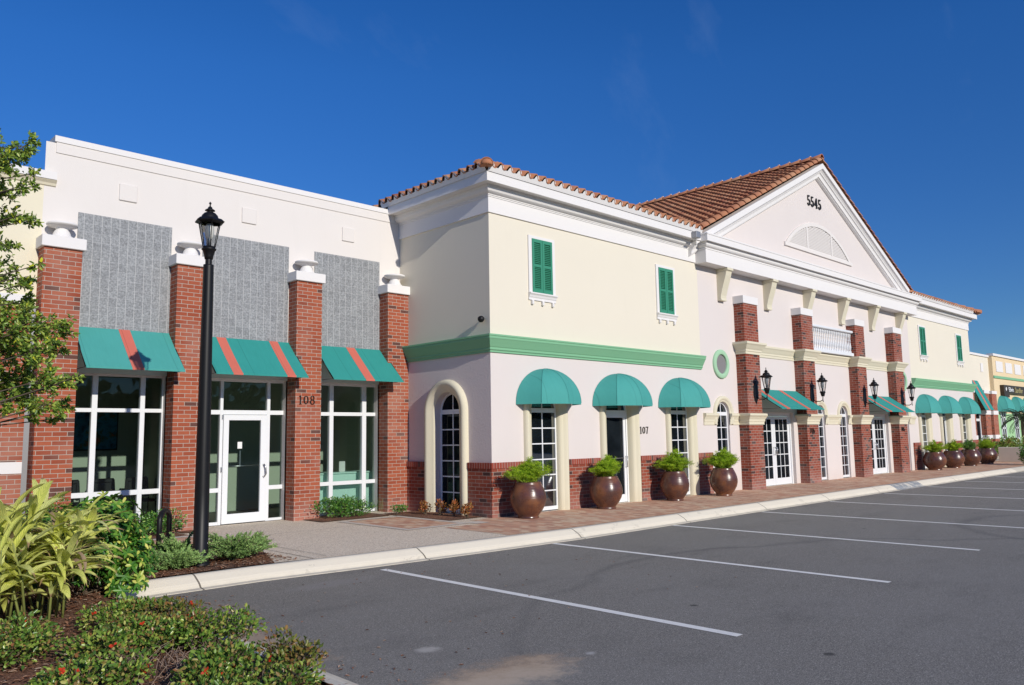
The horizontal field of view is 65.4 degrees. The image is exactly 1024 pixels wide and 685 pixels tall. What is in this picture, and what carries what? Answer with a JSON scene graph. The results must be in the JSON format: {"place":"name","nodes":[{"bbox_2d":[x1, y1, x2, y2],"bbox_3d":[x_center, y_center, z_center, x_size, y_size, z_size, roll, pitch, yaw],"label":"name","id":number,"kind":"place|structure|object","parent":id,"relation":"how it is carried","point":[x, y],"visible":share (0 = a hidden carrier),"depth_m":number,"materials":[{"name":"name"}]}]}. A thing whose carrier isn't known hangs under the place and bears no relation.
{"place":"outdoors","nodes":[
{"label":"outdoors","id":0,"kind":"place"},
{"bbox_2d":[1,523,47,597],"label":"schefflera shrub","id":1,"kind":"object","parent":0,"point":[34,584],"depth_m":8.34,"materials":[{"name":"green plant"}]},
{"bbox_2d":[21,493,69,525],"bbox_3d":[-7.446,2.860,12.814,0.732,0.884,0.626,0,-7,-11],"label":"boxwood shrub","id":2,"kind":"object","parent":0,"point":[50,508],"visible":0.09,"depth_m":12.84,"materials":[{"name":"green plant"}]},
{"bbox_2d":[0,533,346,684],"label":"planting bed","id":3,"kind":"object","parent":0,"point":[41,661],"visible":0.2,"depth_m":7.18,"materials":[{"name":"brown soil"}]},
{"bbox_2d":[0,163,56,540],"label":"cream wing building","id":4,"kind":"structure","parent":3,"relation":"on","point":[14,440],"depth_m":13.51,"materials":[{"name":"yellow paint"}]},
{"bbox_2d":[0,609,64,669],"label":"ixora bush","id":5,"kind":"object","parent":3,"relation":"on","point":[18,643],"visible":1,"depth_m":6.08,"materials":[{"name":"green plant"}]},
{"bbox_2d":[0,474,70,621],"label":"ginger plant","id":6,"kind":"object","parent":3,"relation":"on","point":[39,500],"visible":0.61,"depth_m":7.31,"materials":[{"name":"green plant"}]},
{"bbox_2d":[0,128,85,426],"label":"oak tree","id":7,"kind":"object","parent":3,"relation":"on","point":[19,393],"visible":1,"depth_m":7.75,"materials":[{"name":"green plant"}]},
{"bbox_2d":[0,504,123,627],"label":"ginger plant","id":8,"kind":"object","parent":3,"relation":"on","point":[54,579],"visible":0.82,"depth_m":7.28,"materials":[{"name":"green plant"}]},
{"bbox_2d":[0,489,142,621],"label":"ginger plant","id":9,"kind":"object","parent":3,"relation":"on","point":[83,521],"visible":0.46,"depth_m":7.76,"materials":[{"name":"green plant"}]},
{"bbox_2d":[25,646,157,684],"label":"ixora bush","id":10,"kind":"object","parent":3,"relation":"on","point":[79,674],"visible":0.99,"depth_m":5.31,"materials":[{"name":"green plant"}]},
{"bbox_2d":[34,491,159,597],"bbox_3d":[-4.738,2.269,9.018,1.369,1.164,1.534,6,-9,-44],"label":"schefflera shrub","id":11,"kind":"object","parent":3,"relation":"on","point":[137,555],"visible":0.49,"depth_m":8.82,"materials":[{"name":"green plant"}]},
{"bbox_2d":[53,611,179,661],"bbox_3d":[-3.072,2.305,6.213,0.904,0.314,0.763,6,-9,-44],"label":"ixora bush","id":12,"kind":"object","parent":3,"relation":"on","point":[133,636],"visible":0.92,"depth_m":6.08,"materials":[{"name":"green plant"}]},
{"bbox_2d":[74,594,170,630],"bbox_3d":[-3.550,2.458,7.272,0.818,0.271,0.763,6,-9,-44],"label":"ixora bush","id":13,"kind":"object","parent":3,"relation":"on","point":[106,611],"visible":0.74,"depth_m":7.20,"materials":[{"name":"green plant"}]},
{"bbox_2d":[92,611,204,645],"bbox_3d":[-3.007,2.386,6.685,0.830,0.260,0.899,1,-7,-13],"label":"ixora bush","id":14,"kind":"object","parent":3,"relation":"on","point":[174,614],"visible":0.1,"depth_m":6.67,"materials":[{"name":"green plant"}]},
{"bbox_2d":[50,599,269,684],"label":"dead twigs","id":15,"kind":"object","parent":3,"relation":"on","point":[177,663],"visible":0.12,"depth_m":5.90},
{"bbox_2d":[156,508,171,549],"bbox_3d":[-5.006,2.742,11.484,0.140,0.718,0.576,0,-7,-6],"label":"bike rack","id":16,"kind":"object","parent":3,"relation":"on","point":[166,511],"visible":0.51,"depth_m":11.36,"materials":[{"name":"black metal"}]},
{"bbox_2d":[122,594,210,619],"bbox_3d":[-3.229,2.478,7.424,0.713,0.255,0.770,6,-9,-44],"label":"ixora bush","id":17,"kind":"object","parent":3,"relation":"on","point":[175,608],"visible":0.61,"depth_m":7.35,"materials":[{"name":"green plant"}]},
{"bbox_2d":[155,531,192,553],"bbox_3d":[-4.606,2.820,10.976,0.610,0.444,0.557,6,-9,-44],"label":"juniper","id":18,"kind":"object","parent":3,"relation":"on","point":[168,544],"visible":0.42,"depth_m":10.88,"materials":[{"name":"green plant"}]},
{"bbox_2d":[149,544,214,569],"bbox_3d":[-4.444,2.837,10.505,1.077,0.296,0.659,6,-9,-44],"label":"juniper","id":19,"kind":"object","parent":3,"relation":"on","point":[182,558],"visible":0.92,"depth_m":10.40,"materials":[{"name":"green plant"}]},
{"bbox_2d":[189,202,223,566],"bbox_3d":[-4.237,0.502,11.025,0.401,5.035,0.410,6,-9,-44],"label":"street lamp","id":20,"kind":"object","parent":3,"relation":"on","point":[208,220],"visible":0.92,"depth_m":10.94,"materials":[{"name":"black metal"}]},
{"bbox_2d":[157,602,266,650],"bbox_3d":[-2.437,2.295,6.443,0.784,0.365,0.733,6,-9,-44],"label":"ixora bush","id":21,"kind":"object","parent":3,"relation":"on","point":[193,628],"visible":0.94,"depth_m":6.34,"materials":[{"name":"green plant"}]},
{"bbox_2d":[170,637,266,684],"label":"ixora bush","id":22,"kind":"object","parent":3,"relation":"on","point":[224,655],"visible":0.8,"depth_m":5.37,"materials":[{"name":"green plant"}]},
{"bbox_2d":[208,531,276,560],"bbox_3d":[-3.910,2.849,11.257,1.213,0.429,0.955,6,-9,-44],"label":"juniper","id":23,"kind":"object","parent":3,"relation":"on","point":[239,546],"visible":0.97,"depth_m":11.10,"materials":[{"name":"green plant"}]},
{"bbox_2d":[179,653,325,684],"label":"ixora bush","id":24,"kind":"object","parent":3,"relation":"on","point":[276,677],"visible":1,"depth_m":5.07,"materials":[{"name":"green plant"}]},
{"bbox_2d":[250,625,327,682],"bbox_3d":[-1.573,2.194,5.599,0.519,0.342,0.634,6,-9,-44],"label":"ixora bush","id":25,"kind":"object","parent":3,"relation":"on","point":[298,653],"visible":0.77,"depth_m":5.59,"materials":[{"name":"green plant"}]},
{"bbox_2d":[144,511,480,537],"bbox_3d":[-4.218,3.502,15.175,7.100,0.001,3.150,6,-9,-44],"label":"wall bed","id":26,"kind":"object","parent":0,"point":[435,515],"visible":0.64,"depth_m":16.74,"materials":[{"name":"brown soil"}]},
{"bbox_2d":[133,506,187,534],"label":"hedge shrub","id":27,"kind":"object","parent":26,"relation":"on","point":[151,524],"visible":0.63,"depth_m":14.20,"materials":[{"name":"green plant"}]},
{"bbox_2d":[313,494,375,517],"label":"hedge shrub","id":28,"kind":"object","parent":26,"relation":"on","point":[345,506],"visible":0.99,"depth_m":16.83,"materials":[{"name":"green plant"}]},
{"bbox_2d":[353,493,390,512],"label":"liriope tuft","id":29,"kind":"object","parent":26,"relation":"on","point":[370,504],"visible":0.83,"depth_m":17.42,"materials":[{"name":"green plant"}]},
{"bbox_2d":[390,503,407,513],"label":"groundcover plant","id":30,"kind":"object","parent":26,"relation":"on","point":[398,509],"visible":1,"depth_m":17.36,"materials":[{"name":"green plant"}]},
{"bbox_2d":[418,500,431,513],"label":"copper plant","id":31,"kind":"object","parent":26,"relation":"on","point":[425,509],"visible":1,"depth_m":17.15,"materials":[{"name":"orange plant"}]},
{"bbox_2d":[434,499,447,515],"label":"copper plant","id":32,"kind":"object","parent":26,"relation":"on","point":[440,507],"visible":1,"depth_m":16.92,"materials":[{"name":"orange plant"}]},
{"bbox_2d":[448,499,458,516],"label":"copper plant","id":33,"kind":"object","parent":26,"relation":"on","point":[455,506],"visible":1,"depth_m":16.62,"materials":[{"name":"orange plant"}]},
{"bbox_2d":[459,501,472,516],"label":"copper plant","id":34,"kind":"object","parent":26,"relation":"on","point":[466,510],"visible":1,"depth_m":16.39,"materials":[{"name":"orange plant"}]},
{"bbox_2d":[0,0,1023,416],"label":"sky","id":35,"kind":"structure","parent":0,"point":[915,107],"materials":[{"name":"blue"}]},
{"bbox_2d":[150,471,1023,684],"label":"parking lot","id":36,"kind":"structure","parent":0,"point":[927,615],"depth_m":8.55,"materials":[{"name":"grey asphalt"}]},
{"bbox_2d":[174,556,669,684],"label":"leaf litter","id":37,"kind":"object","parent":36,"relation":"on","point":[324,635],"visible":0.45,"depth_m":7.64,"materials":[{"name":"brown plant"}]},
{"bbox_2d":[100,466,1023,684],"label":"kerb","id":38,"kind":"structure","parent":36,"relation":"on","point":[179,584],"depth_m":12.54,"materials":[{"name":"concrete"}]},
{"bbox_2d":[381,569,742,636],"bbox_3d":[0.126,2.891,9.129,0.110,0.001,5.520,6,-9,-44],"label":"parking stripe","id":39,"kind":"object","parent":36,"relation":"on","point":[606,610],"visible":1,"depth_m":8.48,"materials":[{"name":"white paint"}]},
{"bbox_2d":[553,543,891,582],"bbox_3d":[2.614,3.129,11.508,0.110,0.001,5.490,6,-9,-44],"label":"parking stripe","id":40,"kind":"object","parent":36,"relation":"on","point":[731,563],"visible":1,"depth_m":11.01,"materials":[{"name":"white paint"}]},
{"bbox_2d":[672,525,978,550],"bbox_3d":[5.101,3.366,13.886,0.110,0.001,5.460,6,-9,-44],"label":"parking stripe","id":41,"kind":"object","parent":36,"relation":"on","point":[832,538],"visible":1,"depth_m":13.49,"materials":[{"name":"white paint"}]},
{"bbox_2d":[769,512,1022,527],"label":"parking stripe","id":42,"kind":"object","parent":36,"relation":"on","point":[900,520],"visible":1,"depth_m":16.00,"materials":[{"name":"white paint"}]},
{"bbox_2d":[830,501,1021,510],"bbox_3d":[10.077,3.841,18.644,0.110,0.001,5.400,6,-9,-44],"label":"parking stripe","id":43,"kind":"object","parent":36,"relation":"on","point":[930,506],"visible":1,"depth_m":18.79,"materials":[{"name":"white paint"}]},
{"bbox_2d":[886,493,1022,498],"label":"parking stripe","id":44,"kind":"object","parent":36,"relation":"on","point":[963,496],"visible":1,"depth_m":21.41,"materials":[{"name":"white paint"}]},
{"bbox_2d":[151,461,1023,549],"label":"brick paving","id":45,"kind":"structure","parent":0,"point":[544,521],"depth_m":18.23,"materials":[{"name":"brick"}]},
{"bbox_2d":[501,456,555,518],"bbox_3d":[0.305,2.928,16.282,1.206,1.275,0.889,6,-9,-44],"label":"planter pot","id":46,"kind":"object","parent":45,"relation":"on","point":[527,497],"visible":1,"depth_m":16.04,"materials":[{"name":"ceramic"}]},
{"bbox_2d":[588,453,622,508],"bbox_3d":[2.118,3.117,17.999,0.796,1.240,1.039,-4,-7,27],"label":"planter pot","id":47,"kind":"object","parent":45,"relation":"on","point":[606,490],"visible":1,"depth_m":17.78,"materials":[{"name":"ceramic"}]},
{"bbox_2d":[652,449,693,500],"bbox_3d":[3.979,3.288,19.943,1.025,1.292,1.038,1,-7,-13],"label":"planter pot","id":48,"kind":"object","parent":45,"relation":"on","point":[674,483],"visible":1,"depth_m":19.67,"materials":[{"name":"ceramic"}]},
{"bbox_2d":[702,447,739,495],"bbox_3d":[5.591,3.400,21.255,1.058,1.321,0.926,-5,-8,29],"label":"planter pot","id":49,"kind":"object","parent":45,"relation":"on","point":[723,479],"visible":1,"depth_m":20.98,"materials":[{"name":"ceramic"}]},
{"bbox_2d":[920,439,948,469],"bbox_3d":[17.271,4.565,32.551,1.126,1.253,0.875,-1,-7,0],"label":"planter pot","id":50,"kind":"object","parent":45,"relation":"on","point":[934,458],"visible":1,"depth_m":32.30,"materials":[{"name":"ceramic"}]},
{"bbox_2d":[907,290,981,469],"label":"corner block building","id":51,"kind":"structure","parent":45,"relation":"on","point":[946,407],"depth_m":35.64,"materials":[{"name":"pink paint"}]},
{"bbox_2d":[921,413,927,467],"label":"window","id":52,"kind":"structure","parent":51,"relation":"in","point":[923,416],"depth_m":34.02,"materials":[{"name":"glass"}]},
{"bbox_2d":[943,419,947,450],"bbox_3d":[19.291,4.468,35.639,0.880,2.085,0.115,6,-9,-44],"label":"door","id":53,"kind":"structure","parent":51,"relation":"in","point":[944,424],"depth_m":35.94,"materials":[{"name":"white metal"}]},
{"bbox_2d":[962,414,966,441],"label":"window","id":54,"kind":"structure","parent":51,"relation":"in","point":[963,415],"depth_m":37.69,"materials":[{"name":"glass"}]},
{"bbox_2d":[943,439,964,467],"bbox_3d":[18.835,4.728,34.073,0.926,1.232,0.942,-7,-9,44],"label":"planter pot","id":55,"kind":"object","parent":45,"relation":"on","point":[955,458],"visible":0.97,"depth_m":33.81,"materials":[{"name":"ceramic"}]},
{"bbox_2d":[960,438,981,465],"bbox_3d":[20.454,4.891,35.690,0.989,1.231,1.016,-2,-7,10],"label":"planter pot","id":56,"kind":"object","parent":45,"relation":"on","point":[972,456],"visible":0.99,"depth_m":35.41,"materials":[{"name":"ceramic"}]},
{"bbox_2d":[976,437,997,463],"bbox_3d":[22.218,5.053,37.342,0.881,1.236,1.104,1,-7,-14],"label":"planter pot","id":57,"kind":"object","parent":45,"relation":"on","point":[989,455],"visible":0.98,"depth_m":37.07,"materials":[{"name":"ceramic"}]},
{"bbox_2d":[978,435,999,452],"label":"hedge shrub","id":58,"kind":"object","parent":57,"relation":"in","point":[996,449],"visible":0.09,"depth_m":45.55,"materials":[{"name":"green plant"}]},
{"bbox_2d":[998,447,1023,461],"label":"planter wall","id":59,"kind":"structure","parent":45,"relation":"on","point":[1008,454],"depth_m":39.04,"materials":[{"name":"concrete"}]},
{"bbox_2d":[1017,435,1023,446],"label":"hedge shrub","id":60,"kind":"object","parent":59,"relation":"in","point":[1021,441],"visible":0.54,"depth_m":40.53,"materials":[{"name":"green plant"}]},
{"bbox_2d":[1001,407,1023,442],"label":"palm tree","id":61,"kind":"object","parent":45,"relation":"on","point":[1020,416],"visible":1,"depth_m":43.22,"materials":[{"name":"green plant"}]},
{"bbox_2d":[1016,443,1023,463],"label":"hedge shrub","id":62,"kind":"object","parent":45,"relation":"on","point":[1021,450],"visible":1,"depth_m":35.84,"materials":[{"name":"green plant"}]},
{"bbox_2d":[175,455,1018,562],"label":"sidewalk","id":63,"kind":"structure","parent":0,"point":[327,539],"depth_m":13.70,"materials":[{"name":"beige concrete"}]},
{"bbox_2d":[23,135,409,539],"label":"brick bay building","id":64,"kind":"structure","parent":63,"relation":"on","point":[311,293],"depth_m":16.45,"materials":[{"name":"white paint"}]},
{"bbox_2d":[71,480,82,506],"bbox_3d":[-8.747,3.190,15.757,0.545,0.921,0.502,6,-9,-44],"label":"waiting chair","id":65,"kind":"object","parent":64,"relation":"on","point":[75,486],"visible":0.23,"depth_m":16.03,"materials":[{"name":"black plastic"}]},
{"bbox_2d":[73,412,118,450],"bbox_3d":[-8.991,1.850,16.822,1.280,0.860,0.035,6,-9,-44],"label":"painting","id":66,"kind":"object","parent":64,"relation":"attached to","point":[107,431],"depth_m":17.00,"materials":[{"name":"blue plastic"}]},
{"bbox_2d":[94,478,122,502],"bbox_3d":[-8.266,3.236,16.221,0.545,0.921,0.502,6,-9,-44],"label":"waiting chair","id":67,"kind":"object","parent":64,"relation":"on","point":[104,484],"visible":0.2,"depth_m":16.42,"materials":[{"name":"black plastic"}]},
{"bbox_2d":[71,373,163,530],"bbox_3d":[-7.284,2.031,14.565,1.848,2.920,0.100,6,-9,-44],"label":"window","id":68,"kind":"structure","parent":64,"relation":"in","point":[93,409],"depth_m":14.75,"materials":[{"name":"white metal"}]},
{"bbox_2d":[124,476,156,512],"bbox_3d":[-7.785,3.283,16.685,0.545,0.921,0.502,6,-9,-44],"label":"waiting chair","id":69,"kind":"object","parent":64,"relation":"on","point":[130,483],"visible":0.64,"depth_m":16.77,"materials":[{"name":"black plastic"}]},
{"bbox_2d":[220,415,266,524],"bbox_3d":[-5.446,2.555,16.202,0.979,2.160,0.169,6,-9,-44],"label":"door","id":70,"kind":"structure","parent":64,"relation":"in","point":[225,518],"depth_m":16.21,"materials":[{"name":"white metal"}]},
{"bbox_2d":[209,379,283,525],"bbox_3d":[-5.535,2.200,16.252,2.040,2.920,0.100,6,-9,-44],"label":"window","id":71,"kind":"structure","parent":64,"relation":"in","point":[220,411],"depth_m":16.19,"materials":[{"name":"white metal"}]},
{"bbox_2d":[320,461,372,511],"bbox_3d":[-4.041,3.299,18.296,2.050,1.140,0.630,6,-9,-44],"label":"reception desk","id":72,"kind":"object","parent":64,"relation":"on","point":[349,490],"visible":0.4,"depth_m":18.21,"materials":[{"name":"green laminate"}]},
{"bbox_2d":[320,383,374,515],"bbox_3d":[-3.764,2.371,17.961,1.935,2.920,0.100,6,-9,-44],"label":"window","id":73,"kind":"structure","parent":64,"relation":"in","point":[330,412],"depth_m":17.98,"materials":[{"name":"white metal"}]},
{"bbox_2d":[153,516,486,539],"bbox_3d":[-3.639,3.392,14.246,6.330,0.001,2.700,6,-9,-44],"label":"paving border","id":74,"kind":"object","parent":63,"relation":"on","point":[476,522],"visible":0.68,"depth_m":15.45,"materials":[{"name":"brick"}]},
{"bbox_2d":[372,157,713,517],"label":"corner block building","id":75,"kind":"structure","parent":63,"relation":"on","point":[574,356],"depth_m":18.26,"materials":[{"name":"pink paint"}]},
{"bbox_2d":[440,393,459,512],"bbox_3d":[-1.290,2.412,17.627,0.048,2.620,0.860,6,-9,-44],"label":"window","id":76,"kind":"structure","parent":75,"relation":"in","point":[449,412],"depth_m":17.71,"materials":[{"name":"black glass"}]},
{"bbox_2d":[478,316,484,321],"bbox_3d":[-0.646,-0.493,16.873,0.173,0.143,0.144,6,-9,-44],"label":"security camera","id":77,"kind":"object","parent":75,"relation":"attached to","point":[481,318],"visible":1,"depth_m":16.81,"materials":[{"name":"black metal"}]},
{"bbox_2d":[531,404,557,510],"bbox_3d":[0.672,2.376,17.682,0.900,2.640,0.048,6,-9,-44],"label":"window","id":78,"kind":"structure","parent":75,"relation":"in","point":[544,445],"depth_m":17.76,"materials":[{"name":"glass"}]},
{"bbox_2d":[606,416,627,501],"bbox_3d":[2.532,2.850,19.475,0.880,2.085,0.115,6,-9,-44],"label":"door","id":79,"kind":"structure","parent":75,"relation":"in","point":[616,432],"depth_m":19.65,"materials":[{"name":"black glass"}]},
{"bbox_2d":[671,407,689,494],"bbox_3d":[4.434,2.739,21.311,0.900,2.640,0.048,6,-9,-44],"label":"window","id":80,"kind":"structure","parent":75,"relation":"in","point":[678,414],"depth_m":21.44,"materials":[{"name":"glass"}]},
{"bbox_2d":[636,154,921,492],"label":"gabled pavilion building","id":81,"kind":"structure","parent":63,"relation":"on","point":[803,284],"depth_m":26.63,"materials":[{"name":"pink paint"}]},
{"bbox_2d":[717,402,728,467],"bbox_3d":[5.986,2.953,22.771,0.670,2.505,0.048,6,-9,-44],"label":"window","id":82,"kind":"structure","parent":81,"relation":"in","point":[722,427],"depth_m":22.89,"materials":[{"name":"glass"}]},
{"bbox_2d":[753,368,772,403],"bbox_3d":[7.387,1.266,23.422,0.369,1.062,0.567,6,-9,-44],"label":"wall lantern","id":83,"kind":"object","parent":81,"relation":"attached to","point":[766,375],"depth_m":23.38,"materials":[{"name":"black metal"}]},
{"bbox_2d":[763,417,775,485],"bbox_3d":[7.842,3.343,24.556,1.041,2.115,0.116,6,-9,-44],"label":"door","id":84,"kind":"structure","parent":81,"relation":"in","point":[769,447],"depth_m":24.75,"materials":[{"name":"white metal"}]},
{"bbox_2d":[772,417,791,484],"bbox_3d":[8.595,3.416,25.282,1.041,2.115,0.116,6,-9,-44],"label":"door","id":85,"kind":"structure","parent":81,"relation":"in","point":[783,473],"depth_m":25.32,"materials":[{"name":"glass"}]},
{"bbox_2d":[810,373,826,402],"bbox_3d":[10.001,1.518,25.943,0.369,1.062,0.567,6,-9,-44],"label":"wall lantern","id":86,"kind":"object","parent":81,"relation":"attached to","point":[821,379],"depth_m":25.88,"materials":[{"name":"black metal"}]},
{"bbox_2d":[818,410,826,479],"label":"window","id":87,"kind":"structure","parent":81,"relation":"in","point":[821,428],"depth_m":27.15,"materials":[{"name":"glass"}]},
{"bbox_2d":[840,406,849,476],"bbox_3d":[11.744,3.509,28.326,0.670,2.505,0.048,6,-9,-44],"label":"window","id":88,"kind":"structure","parent":81,"relation":"in","point":[843,428],"depth_m":28.39,"materials":[{"name":"glass"}]},
{"bbox_2d":[863,378,878,406],"bbox_3d":[13.002,1.808,28.838,0.369,1.062,0.567,6,-9,-44],"label":"wall lantern","id":89,"kind":"object","parent":81,"relation":"attached to","point":[874,384],"depth_m":28.77,"materials":[{"name":"black metal"}]},
{"bbox_2d":[870,419,876,473],"bbox_3d":[13.428,3.882,29.944,1.041,2.115,0.116,6,-9,-44],"label":"door","id":90,"kind":"structure","parent":81,"relation":"in","point":[871,425],"depth_m":30.23,"materials":[{"name":"white metal"}]},
{"bbox_2d":[873,418,886,473],"bbox_3d":[14.181,3.955,30.671,1.041,2.115,0.116,6,-9,-44],"label":"door","id":91,"kind":"structure","parent":81,"relation":"in","point":[878,423],"depth_m":30.70,"materials":[{"name":"white metal"}]},
{"bbox_2d":[901,381,914,405],"bbox_3d":[15.587,2.057,31.331,0.369,1.062,0.567,6,-9,-44],"label":"wall lantern","id":92,"kind":"object","parent":81,"relation":"attached to","point":[911,387],"depth_m":31.25,"materials":[{"name":"black metal"}]},
{"bbox_2d":[970,352,1000,454],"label":"cream bay building","id":93,"kind":"structure","parent":63,"relation":"on","point":[986,419],"depth_m":49.58,"materials":[{"name":"paint"}]},
{"bbox_2d":[976,414,981,441],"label":"window","id":94,"kind":"structure","parent":93,"relation":"in","point":[978,419],"depth_m":48.97,"materials":[{"name":"glass"}]},
{"bbox_2d":[986,353,1023,446],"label":"peach end building","id":95,"kind":"structure","parent":63,"relation":"on","point":[1005,370],"depth_m":52.83,"materials":[{"name":"paint"}]},
{"bbox_2d":[1000,412,1007,439],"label":"window","id":96,"kind":"structure","parent":95,"relation":"in","point":[1004,430],"depth_m":51.72,"materials":[{"name":"white metal"}]},
{"bbox_2d":[1000,385,1023,396],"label":"shop sign","id":97,"kind":"object","parent":95,"relation":"attached to","point":[1006,390],"visible":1,"depth_m":52.72,"materials":[{"name":"black plastic"}]},
{"bbox_2d":[1013,412,1020,446],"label":"window","id":98,"kind":"structure","parent":95,"relation":"in","point":[1017,433],"depth_m":53.84,"materials":[{"name":"white metal"}]},
{"bbox_2d":[995,434,1019,453],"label":"hedge shrub","id":99,"kind":"object","parent":63,"relation":"on","point":[1008,442],"visible":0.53,"depth_m":47.91,"materials":[{"name":"green plant"}]}
]}

